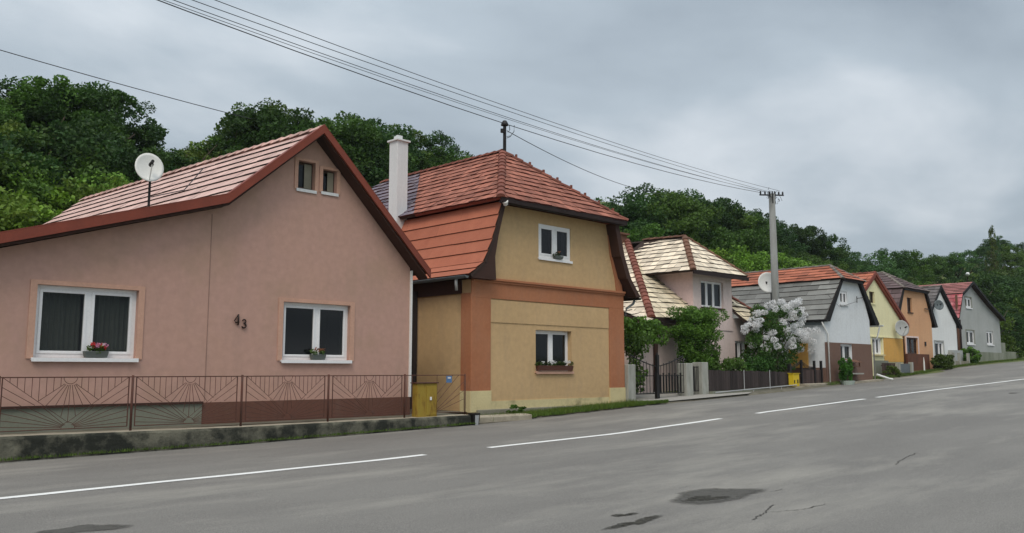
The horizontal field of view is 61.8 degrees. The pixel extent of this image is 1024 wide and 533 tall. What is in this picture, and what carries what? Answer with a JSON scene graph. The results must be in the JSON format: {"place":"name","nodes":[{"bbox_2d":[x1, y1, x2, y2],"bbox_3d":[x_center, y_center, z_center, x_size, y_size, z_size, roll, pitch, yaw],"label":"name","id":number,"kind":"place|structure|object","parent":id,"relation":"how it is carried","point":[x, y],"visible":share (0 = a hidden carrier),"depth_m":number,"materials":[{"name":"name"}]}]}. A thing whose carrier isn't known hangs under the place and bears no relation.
{"place":"outdoors","nodes":[
{"label":"outdoors","id":0,"kind":"place"},
{"bbox_2d":[0,409,461,434],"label":"path","id":1,"kind":"structure","parent":0,"point":[263,422],"depth_m":18.15,"materials":[{"name":"concrete"}]},
{"bbox_2d":[0,361,1023,532],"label":"road","id":2,"kind":"structure","parent":0,"point":[961,470],"depth_m":12.28,"materials":[{"name":"asphalt"}]},
{"bbox_2d":[38,524,127,532],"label":"road patch","id":3,"kind":"object","parent":2,"relation":"on","point":[87,527],"visible":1,"depth_m":8.44,"materials":[{"name":"asphalt"}]},
{"bbox_2d":[0,454,423,498],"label":"road marking","id":4,"kind":"object","parent":2,"relation":"on","point":[199,477],"visible":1,"depth_m":12.14,"materials":[{"name":"paint"}]},
{"bbox_2d":[488,418,720,447],"bbox_3d":[2.458,3.655,19.009,8.140,0.222,0.191,7,-10,-44],"label":"road marking","id":5,"kind":"object","parent":2,"relation":"on","point":[605,434],"visible":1,"depth_m":18.64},
{"bbox_2d":[674,488,761,503],"bbox_3d":[2.437,2.752,10.320,1.893,0.030,0.979,7,-10,-44],"label":"road patch","id":6,"kind":"object","parent":2,"relation":"on","point":[731,494],"visible":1,"depth_m":10.33,"materials":[{"name":"asphalt"}]},
{"bbox_2d":[0,0,1023,266],"label":"sky","id":7,"kind":"structure","parent":0,"point":[892,125],"materials":[{"name":"grey"}]},
{"bbox_2d":[484,398,668,419],"bbox_3d":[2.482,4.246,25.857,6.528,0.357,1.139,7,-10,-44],"label":"grass","id":8,"kind":"structure","parent":0,"point":[586,409],"depth_m":25.30,"materials":[{"name":"green plant"}]},
{"bbox_2d":[636,392,750,400],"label":"pavement","id":9,"kind":"structure","parent":0,"point":[669,397],"depth_m":30.38,"materials":[{"name":"concrete"}]},
{"bbox_2d":[692,362,708,394],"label":"gate pillar","id":10,"kind":"structure","parent":9,"relation":"on","point":[702,369],"depth_m":31.36,"materials":[{"name":"concrete"}]},
{"bbox_2d":[411,202,1023,416],"bbox_3d":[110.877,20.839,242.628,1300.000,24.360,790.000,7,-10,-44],"label":"ground","id":11,"kind":"structure","parent":0,"point":[936,371],"depth_m":64.94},
{"bbox_2d":[0,147,50,202],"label":"tree","id":12,"kind":"object","parent":11,"relation":"on","point":[8,159],"visible":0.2,"depth_m":30.55,"materials":[{"name":"green plant"}]},
{"bbox_2d":[0,168,59,230],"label":"tree","id":13,"kind":"object","parent":11,"relation":"on","point":[20,177],"visible":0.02,"depth_m":30.80,"materials":[{"name":"green plant"}]},
{"bbox_2d":[0,186,61,231],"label":"tree","id":14,"kind":"object","parent":11,"relation":"on","point":[25,213],"visible":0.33,"depth_m":28.43,"materials":[{"name":"green plant"}]},
{"bbox_2d":[0,75,71,155],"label":"tree","id":15,"kind":"object","parent":11,"relation":"on","point":[5,86],"visible":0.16,"depth_m":38.68,"materials":[{"name":"green plant"}]},
{"bbox_2d":[0,129,81,196],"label":"tree","id":16,"kind":"object","parent":11,"relation":"on","point":[4,147],"visible":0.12,"depth_m":31.85,"materials":[{"name":"green plant"}]},
{"bbox_2d":[0,185,82,230],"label":"tree","id":17,"kind":"object","parent":11,"relation":"on","point":[60,197],"visible":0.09,"depth_m":29.48,"materials":[{"name":"green plant"}]},
{"bbox_2d":[0,74,106,156],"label":"tree","id":18,"kind":"object","parent":11,"relation":"on","point":[41,81],"visible":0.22,"depth_m":38.32,"materials":[{"name":"green plant"}]},
{"bbox_2d":[3,121,129,201],"bbox_3d":[-19.419,-0.679,33.199,7.571,10.646,8.432,-1,-7,11],"label":"tree","id":19,"kind":"object","parent":11,"relation":"on","point":[95,162],"visible":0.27,"depth_m":33.34,"materials":[{"name":"green plant"}]},
{"bbox_2d":[11,81,141,140],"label":"tree","id":20,"kind":"object","parent":11,"relation":"on","point":[95,84],"visible":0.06,"depth_m":40.23,"materials":[{"name":"green plant"}]},
{"bbox_2d":[30,113,140,207],"bbox_3d":[-18.157,-0.778,34.483,5.749,10.744,5.631,3,-7,-22],"label":"tree","id":21,"kind":"object","parent":11,"relation":"on","point":[81,141],"visible":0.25,"depth_m":34.66,"materials":[{"name":"green plant"}]},
{"bbox_2d":[45,176,128,211],"bbox_3d":[-17.238,0.998,32.742,5.640,9.322,7.199,0,-7,3],"label":"tree","id":22,"kind":"object","parent":11,"relation":"on","point":[85,193],"visible":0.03,"depth_m":32.12,"materials":[{"name":"green plant"}]},
{"bbox_2d":[41,170,133,209],"bbox_3d":[-16.358,0.818,34.035,6.990,9.357,6.593,1,-7,-12],"label":"tree","id":23,"kind":"object","parent":11,"relation":"on","point":[94,185],"visible":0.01,"depth_m":33.02,"materials":[{"name":"green plant"}]},
{"bbox_2d":[50,119,141,187],"bbox_3d":[-18.005,-1.549,37.039,4.653,9.642,5.477,-6,-9,41],"label":"tree","id":24,"kind":"object","parent":11,"relation":"on","point":[116,128],"visible":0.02,"depth_m":37.06,"materials":[{"name":"green plant"}]},
{"bbox_2d":[38,86,159,172],"bbox_3d":[-19.354,-3.807,40.345,5.869,9.741,5.748,-1,-7,5],"label":"tree","id":25,"kind":"object","parent":11,"relation":"on","point":[118,97],"visible":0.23,"depth_m":39.55,"materials":[{"name":"green plant"}]},
{"bbox_2d":[87,95,175,170],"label":"tree","id":26,"kind":"object","parent":11,"relation":"on","point":[137,106],"visible":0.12,"depth_m":42.62,"materials":[{"name":"green plant"}]},
{"bbox_2d":[93,145,174,181],"bbox_3d":[-17.577,-1.312,39.096,7.239,8.361,6.560,7,-10,-45],"label":"tree","id":27,"kind":"object","parent":11,"relation":"on","point":[165,159],"visible":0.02,"depth_m":38.53,"materials":[{"name":"green plant"}]},
{"bbox_2d":[121,123,201,168],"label":"tree","id":28,"kind":"object","parent":11,"relation":"on","point":[177,159],"visible":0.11,"depth_m":43.43,"materials":[{"name":"green plant"}]},
{"bbox_2d":[0,124,430,433],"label":"village house","id":29,"kind":"structure","parent":11,"relation":"on","point":[282,256],"depth_m":18.69,"materials":[{"name":"pink paint"}]},
{"bbox_2d":[25,279,144,361],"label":"window","id":30,"kind":"structure","parent":29,"relation":"in","point":[63,320],"depth_m":16.57,"materials":[{"name":"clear glass"}]},
{"bbox_2d":[83,342,108,357],"bbox_3d":[-8.065,1.612,16.588,0.454,0.305,0.216,7,-10,-44],"label":"flower box","id":31,"kind":"object","parent":29,"relation":"on","point":[102,353],"visible":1,"depth_m":16.56,"materials":[{"name":"grey plastic"}]},
{"bbox_2d":[135,153,163,206],"bbox_3d":[-7.247,-1.754,17.081,0.407,1.067,0.434,-1,-7,9],"label":"satellite dish","id":32,"kind":"object","parent":29,"relation":"attached to","point":[149,167],"visible":1,"depth_m":17.13,"materials":[{"name":"white metal"}]},
{"bbox_2d":[294,157,318,193],"bbox_3d":[-4.908,-2.140,20.263,0.640,0.808,0.204,7,-10,-44],"label":"window","id":33,"kind":"structure","parent":29,"relation":"in","point":[299,166],"depth_m":20.26,"materials":[{"name":"brown wood"}]},
{"bbox_2d":[277,297,354,362],"bbox_3d":[-4.599,1.529,20.084,2.050,1.479,0.224,7,-10,-44],"label":"window","id":34,"kind":"structure","parent":29,"relation":"in","point":[303,326],"depth_m":20.10,"materials":[{"name":"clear glass"}]},
{"bbox_2d":[319,166,340,196],"bbox_3d":[-4.453,-2.046,20.705,0.580,0.688,0.204,7,-10,-44],"label":"window","id":35,"kind":"structure","parent":29,"relation":"in","point":[322,174],"depth_m":20.71,"materials":[{"name":"brown wood"}]},
{"bbox_2d":[410,291,417,408],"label":"passage gate","id":36,"kind":"structure","parent":29,"relation":"attached to","point":[414,330],"depth_m":24.96,"materials":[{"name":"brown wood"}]},
{"bbox_2d":[188,130,250,157],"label":"tree","id":37,"kind":"object","parent":11,"relation":"on","point":[216,139],"visible":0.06,"depth_m":47.94,"materials":[{"name":"green plant"}]},
{"bbox_2d":[0,414,470,462],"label":"retaining wall","id":38,"kind":"structure","parent":11,"relation":"on","point":[30,445],"depth_m":16.64,"materials":[{"name":"concrete"}]},
{"bbox_2d":[0,374,465,431],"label":"metal fence","id":39,"kind":"object","parent":38,"relation":"on","point":[241,401],"visible":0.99,"depth_m":17.21,"materials":[{"name":"metal"}]},
{"bbox_2d":[0,422,475,460],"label":"curb","id":40,"kind":"structure","parent":38,"relation":"on","point":[137,449],"depth_m":17.14,"materials":[{"name":"grey concrete"}]},
{"bbox_2d":[410,382,438,416],"bbox_3d":[-2.165,3.292,21.152,0.680,0.845,0.280,7,-10,-44],"label":"meter cabinet","id":41,"kind":"object","parent":38,"relation":"on","point":[424,400],"visible":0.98,"depth_m":21.02,"materials":[{"name":"yellow metal"}]},
{"bbox_2d":[205,97,295,145],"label":"tree","id":42,"kind":"object","parent":11,"relation":"on","point":[270,106],"visible":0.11,"depth_m":48.24,"materials":[{"name":"green plant"}]},
{"bbox_2d":[209,104,321,156],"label":"tree","id":43,"kind":"object","parent":11,"relation":"on","point":[266,119],"visible":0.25,"depth_m":46.61,"materials":[{"name":"green plant"}]},
{"bbox_2d":[311,122,389,181],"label":"tree","id":44,"kind":"object","parent":11,"relation":"on","point":[380,163],"visible":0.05,"depth_m":49.16,"materials":[{"name":"green plant"}]},
{"bbox_2d":[294,115,419,184],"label":"tree","id":45,"kind":"object","parent":11,"relation":"on","point":[363,130],"visible":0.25,"depth_m":49.03,"materials":[{"name":"green plant"}]},
{"bbox_2d":[347,113,425,171],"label":"tree","id":46,"kind":"object","parent":11,"relation":"on","point":[418,154],"visible":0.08,"depth_m":53.04,"materials":[{"name":"green plant"}]},
{"bbox_2d":[380,123,434,169],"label":"tree","id":47,"kind":"object","parent":11,"relation":"on","point":[418,135],"visible":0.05,"depth_m":56.97,"materials":[{"name":"green plant"}]},
{"bbox_2d":[416,130,459,168],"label":"tree","id":48,"kind":"object","parent":11,"relation":"on","point":[429,143],"visible":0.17,"depth_m":58.11,"materials":[{"name":"green plant"}]},
{"bbox_2d":[426,146,472,166],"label":"tree","id":49,"kind":"object","parent":11,"relation":"on","point":[451,157],"visible":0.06,"depth_m":57.01,"materials":[{"name":"green plant"}]},
{"bbox_2d":[372,135,641,414],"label":"village house","id":50,"kind":"structure","parent":11,"relation":"on","point":[506,301],"depth_m":25.64,"materials":[{"name":"yellow paint"}]},
{"bbox_2d":[535,360,573,370],"bbox_3d":[1.284,2.967,25.662,1.678,0.335,0.228,7,-10,-44],"label":"flower box","id":51,"kind":"object","parent":50,"relation":"on","point":[540,366],"visible":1,"depth_m":25.58,"materials":[{"name":"brown plastic"}]},
{"bbox_2d":[535,330,573,373],"bbox_3d":[1.216,2.586,25.802,1.680,1.295,0.274,7,-10,-44],"label":"window","id":52,"kind":"structure","parent":50,"relation":"in","point":[550,345],"depth_m":25.90,"materials":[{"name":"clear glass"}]},
{"bbox_2d":[538,223,572,263],"bbox_3d":[1.304,-0.694,26.209,1.540,1.105,0.124,7,-10,-44],"label":"window","id":53,"kind":"structure","parent":50,"relation":"in","point":[552,239],"depth_m":26.20,"materials":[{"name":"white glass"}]},
{"bbox_2d":[625,364,635,401],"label":"gate pillar","id":54,"kind":"structure","parent":11,"relation":"on","point":[630,380],"depth_m":28.02,"materials":[{"name":"concrete"}]},
{"bbox_2d":[630,353,683,398],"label":"double gate","id":55,"kind":"structure","parent":54,"relation":"attached to","point":[658,383],"depth_m":29.59,"materials":[{"name":"black metal"}]},
{"bbox_2d":[593,186,679,241],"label":"tree","id":56,"kind":"object","parent":11,"relation":"on","point":[634,213],"visible":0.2,"depth_m":62.61,"materials":[{"name":"green plant"}]},
{"bbox_2d":[624,330,650,393],"bbox_3d":[4.250,3.437,29.578,1.189,2.485,0.939,7,-10,-44],"label":"shrub","id":57,"kind":"object","parent":11,"relation":"on","point":[634,345],"visible":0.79,"depth_m":29.56,"materials":[{"name":"green plant"}]},
{"bbox_2d":[619,222,664,241],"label":"tree","id":58,"kind":"object","parent":11,"relation":"on","point":[652,231],"visible":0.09,"depth_m":57.46,"materials":[{"name":"green plant"}]},
{"bbox_2d":[639,182,718,239],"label":"tree","id":59,"kind":"object","parent":11,"relation":"on","point":[715,233],"visible":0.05,"depth_m":66.70,"materials":[{"name":"green plant"}]},
{"bbox_2d":[638,188,724,244],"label":"tree","id":60,"kind":"object","parent":11,"relation":"on","point":[675,206],"visible":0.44,"depth_m":64.32,"materials":[{"name":"green plant"}]},
{"bbox_2d":[677,363,693,395],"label":"gate pillar","id":61,"kind":"structure","parent":11,"relation":"on","point":[687,389],"depth_m":30.66,"materials":[{"name":"concrete"}]},
{"bbox_2d":[620,232,766,392],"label":"village house","id":62,"kind":"structure","parent":11,"relation":"on","point":[669,272],"depth_m":36.59,"materials":[{"name":"paint"}]},
{"bbox_2d":[624,316,669,358],"bbox_3d":[4.689,3.293,30.872,2.865,3.086,1.155,7,-10,-44],"label":"vine","id":63,"kind":"object","parent":62,"relation":"attached to","point":[646,326],"visible":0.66,"depth_m":30.86,"materials":[{"name":"green plant"}]},
{"bbox_2d":[701,281,723,309],"bbox_3d":[8.576,1.248,36.766,1.830,1.205,0.204,7,-10,-44],"label":"window","id":64,"kind":"structure","parent":62,"relation":"in","point":[710,291],"depth_m":36.86,"materials":[{"name":"white glass"}]},
{"bbox_2d":[666,305,729,370],"bbox_3d":[7.308,3.316,33.365,3.015,3.638,1.413,7,-10,-44],"label":"tall shrub","id":65,"kind":"object","parent":11,"relation":"on","point":[697,334],"visible":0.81,"depth_m":32.99,"materials":[{"name":"green plant"}]},
{"bbox_2d":[696,195,750,235],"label":"tree","id":66,"kind":"object","parent":11,"relation":"on","point":[725,205],"visible":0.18,"depth_m":69.64,"materials":[{"name":"green plant"}]},
{"bbox_2d":[707,345,750,370],"bbox_3d":[8.530,3.987,34.216,2.737,1.711,1.104,7,-10,-44],"label":"hedge","id":67,"kind":"object","parent":11,"relation":"on","point":[729,364],"visible":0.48,"depth_m":34.12,"materials":[{"name":"green plant"}]},
{"bbox_2d":[707,227,780,269],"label":"tree","id":68,"kind":"object","parent":11,"relation":"on","point":[747,236],"visible":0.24,"depth_m":64.46,"materials":[{"name":"green plant"}]},
{"bbox_2d":[720,205,769,246],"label":"tree","id":69,"kind":"object","parent":11,"relation":"on","point":[743,223],"visible":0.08,"depth_m":72.12,"materials":[{"name":"green plant"}]},
{"bbox_2d":[723,244,770,271],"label":"tree","id":70,"kind":"object","parent":11,"relation":"on","point":[746,261],"visible":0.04,"depth_m":59.39,"materials":[{"name":"green plant"}]},
{"bbox_2d":[743,210,778,244],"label":"tree","id":71,"kind":"object","parent":11,"relation":"on","point":[761,221],"visible":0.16,"depth_m":74.64,"materials":[{"name":"green plant"}]},
{"bbox_2d":[741,352,782,371],"bbox_3d":[10.504,4.210,35.878,2.791,1.388,1.148,7,-10,-44],"label":"evergreen shrub","id":72,"kind":"object","parent":11,"relation":"on","point":[760,363],"visible":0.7,"depth_m":35.49,"materials":[{"name":"green plant"}]},
{"bbox_2d":[759,191,783,368],"bbox_3d":[12.207,0.952,39.611,1.593,9.227,0.404,6,-9,-42],"label":"utility pole","id":73,"kind":"object","parent":11,"relation":"on","point":[773,255],"visible":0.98,"depth_m":39.70,"materials":[{"name":"concrete"}]},
{"bbox_2d":[157,0,759,192],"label":"overhead wire","id":74,"kind":"object","parent":73,"relation":"attached to","point":[410,91],"visible":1,"depth_m":19.79,"materials":[{"name":"metal"}]},
{"bbox_2d":[164,0,764,191],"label":"overhead wire","id":75,"kind":"object","parent":73,"relation":"attached to","point":[412,87],"visible":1,"depth_m":19.43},
{"bbox_2d":[174,0,763,191],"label":"overhead wire","id":76,"kind":"object","parent":73,"relation":"attached to","point":[416,86],"visible":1,"depth_m":19.89,"materials":[{"name":"metal"}]},
{"bbox_2d":[193,0,764,190],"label":"overhead wire","id":77,"kind":"object","parent":73,"relation":"attached to","point":[433,85],"visible":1,"depth_m":19.85,"materials":[{"name":"metal"}]},
{"bbox_2d":[215,0,778,190],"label":"overhead wire","id":78,"kind":"object","parent":73,"relation":"attached to","point":[453,87],"visible":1,"depth_m":20.00,"materials":[{"name":"metal"}]},
{"bbox_2d":[739,297,819,386],"bbox_3d":[11.220,3.351,37.063,6.004,4.278,2.395,7,-10,-44],"label":"flowering bush","id":79,"kind":"object","parent":11,"relation":"on","point":[759,337],"visible":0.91,"depth_m":36.94,"materials":[{"name":"white plant"}]},
{"bbox_2d":[766,216,810,256],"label":"tree","id":80,"kind":"object","parent":11,"relation":"on","point":[795,245],"visible":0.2,"depth_m":81.02,"materials":[{"name":"green plant"}]},
{"bbox_2d":[787,364,791,386],"bbox_3d":[11.691,4.631,35.978,0.150,1.050,0.120,7,-10,-44],"label":"gate post","id":81,"kind":"object","parent":11,"relation":"on","point":[789,367],"visible":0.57,"depth_m":35.97,"materials":[{"name":"black metal"}]},
{"bbox_2d":[792,360,822,383],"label":"double gate","id":82,"kind":"structure","parent":81,"relation":"attached to","point":[812,375],"depth_m":37.15,"materials":[{"name":"wood"}]},
{"bbox_2d":[763,252,816,268],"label":"tree","id":83,"kind":"object","parent":11,"relation":"on","point":[783,258],"visible":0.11,"depth_m":63.33,"materials":[{"name":"green plant"}]},
{"bbox_2d":[787,223,826,260],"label":"tree","id":84,"kind":"object","parent":11,"relation":"on","point":[810,232],"visible":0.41,"depth_m":86.46,"materials":[{"name":"green plant"}]},
{"bbox_2d":[731,264,883,383],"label":"village house","id":85,"kind":"structure","parent":11,"relation":"on","point":[836,305],"depth_m":40.44,"materials":[{"name":"paint"}]},
{"bbox_2d":[792,236,849,266],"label":"tree","id":86,"kind":"object","parent":11,"relation":"on","point":[843,253],"visible":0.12,"depth_m":86.75,"materials":[{"name":"green plant"}]},
{"bbox_2d":[815,233,857,268],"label":"tree","id":87,"kind":"object","parent":11,"relation":"on","point":[828,242],"visible":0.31,"depth_m":87.21,"materials":[{"name":"green plant"}]},
{"bbox_2d":[847,251,909,280],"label":"tree","id":88,"kind":"object","parent":11,"relation":"on","point":[893,270],"visible":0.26,"depth_m":86.27,"materials":[{"name":"green plant"}]},
{"bbox_2d":[851,271,908,375],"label":"village house","id":89,"kind":"structure","parent":11,"relation":"on","point":[889,344],"depth_m":47.81,"materials":[{"name":"yellow paint"}]},
{"bbox_2d":[875,248,920,279],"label":"tree","id":90,"kind":"object","parent":11,"relation":"on","point":[899,257],"visible":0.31,"depth_m":90.62,"materials":[{"name":"green plant"}]},
{"bbox_2d":[877,271,937,370],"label":"village house","id":91,"kind":"structure","parent":11,"relation":"on","point":[912,301],"depth_m":52.80,"materials":[{"name":"paint"}]},
{"bbox_2d":[881,249,935,282],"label":"tree","id":92,"kind":"object","parent":11,"relation":"on","point":[915,271],"visible":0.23,"depth_m":93.34,"materials":[{"name":"green plant"}]},
{"bbox_2d":[912,254,956,284],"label":"tree","id":93,"kind":"object","parent":11,"relation":"on","point":[938,268],"visible":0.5,"depth_m":98.82,"materials":[{"name":"green plant"}]},
{"bbox_2d":[919,285,962,360],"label":"village house","id":94,"kind":"structure","parent":11,"relation":"on","point":[944,336],"depth_m":58.48,"materials":[{"name":"white paint"}]},
{"bbox_2d":[930,354,954,368],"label":"hedge","id":95,"kind":"object","parent":11,"relation":"on","point":[942,360],"visible":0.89,"depth_m":52.94,"materials":[{"name":"green plant"}]},
{"bbox_2d":[942,256,972,282],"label":"tree","id":96,"kind":"object","parent":11,"relation":"on","point":[961,270],"visible":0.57,"depth_m":106.88,"materials":[{"name":"green plant"}]},
{"bbox_2d":[918,281,1005,361],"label":"village house","id":97,"kind":"structure","parent":11,"relation":"on","point":[979,315],"depth_m":64.76,"materials":[{"name":"grey paint"}]},
{"bbox_2d":[955,250,985,275],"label":"tree","id":98,"kind":"object","parent":11,"relation":"on","point":[972,260],"visible":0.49,"depth_m":110.91,"materials":[{"name":"green plant"}]},
{"bbox_2d":[954,275,1008,305],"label":"tree","id":99,"kind":"object","parent":11,"relation":"on","point":[991,295],"visible":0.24,"depth_m":81.84,"materials":[{"name":"green plant"}]},
{"bbox_2d":[986,225,1003,276],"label":"tree","id":100,"kind":"object","parent":11,"relation":"on","point":[992,240],"visible":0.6,"depth_m":112.97,"materials":[{"name":"green plant"}]},
{"bbox_2d":[971,271,1023,325],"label":"tree","id":101,"kind":"object","parent":11,"relation":"on","point":[1010,292],"visible":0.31,"depth_m":84.09,"materials":[{"name":"green plant"}]},
{"bbox_2d":[980,244,1023,275],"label":"tree","id":102,"kind":"object","parent":11,"relation":"on","point":[1010,258],"visible":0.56,"depth_m":118.75,"materials":[{"name":"green plant"}]},
{"bbox_2d":[994,306,1023,357],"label":"tree","id":103,"kind":"object","parent":11,"relation":"on","point":[1007,339],"visible":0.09,"depth_m":72.66,"materials":[{"name":"green plant"}]},
{"bbox_2d":[994,302,1023,341],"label":"tree","id":104,"kind":"object","parent":11,"relation":"on","point":[1020,325],"visible":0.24,"depth_m":75.59,"materials":[{"name":"green plant"}]},
{"bbox_2d":[479,362,995,423],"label":"path","id":105,"kind":"structure","parent":0,"point":[775,390],"depth_m":32.53,"materials":[{"name":"concrete"}]},
{"bbox_2d":[479,413,531,422],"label":"entrance slab","id":106,"kind":"structure","parent":105,"relation":"on","point":[502,417],"depth_m":22.70,"materials":[{"name":"concrete"}]},
{"bbox_2d":[708,370,796,393],"bbox_3d":[9.579,4.619,33.610,6.339,1.105,0.392,7,-10,-44],"label":"wooden fence","id":107,"kind":"object","parent":105,"relation":"on","point":[723,380],"visible":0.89,"depth_m":33.19,"materials":[{"name":"brown wood"}]},
{"bbox_2d":[840,381,854,384],"bbox_3d":[15.088,5.254,38.424,0.650,0.240,0.660,7,-10,-44],"label":"planter","id":108,"kind":"object","parent":105,"relation":"on","point":[847,382],"visible":0.75,"depth_m":38.18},
{"bbox_2d":[837,357,853,381],"bbox_3d":[15.036,4.685,38.506,0.658,1.258,1.064,-3,-8,24],"label":"conifer","id":109,"kind":"object","parent":108,"relation":"in","point":[845,373],"visible":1,"depth_m":38.33,"materials":[{"name":"green plant"}]},
{"bbox_2d":[823,358,1023,384],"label":"grass","id":110,"kind":"structure","parent":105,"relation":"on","point":[917,372],"depth_m":51.43,"materials":[{"name":"green plant"}]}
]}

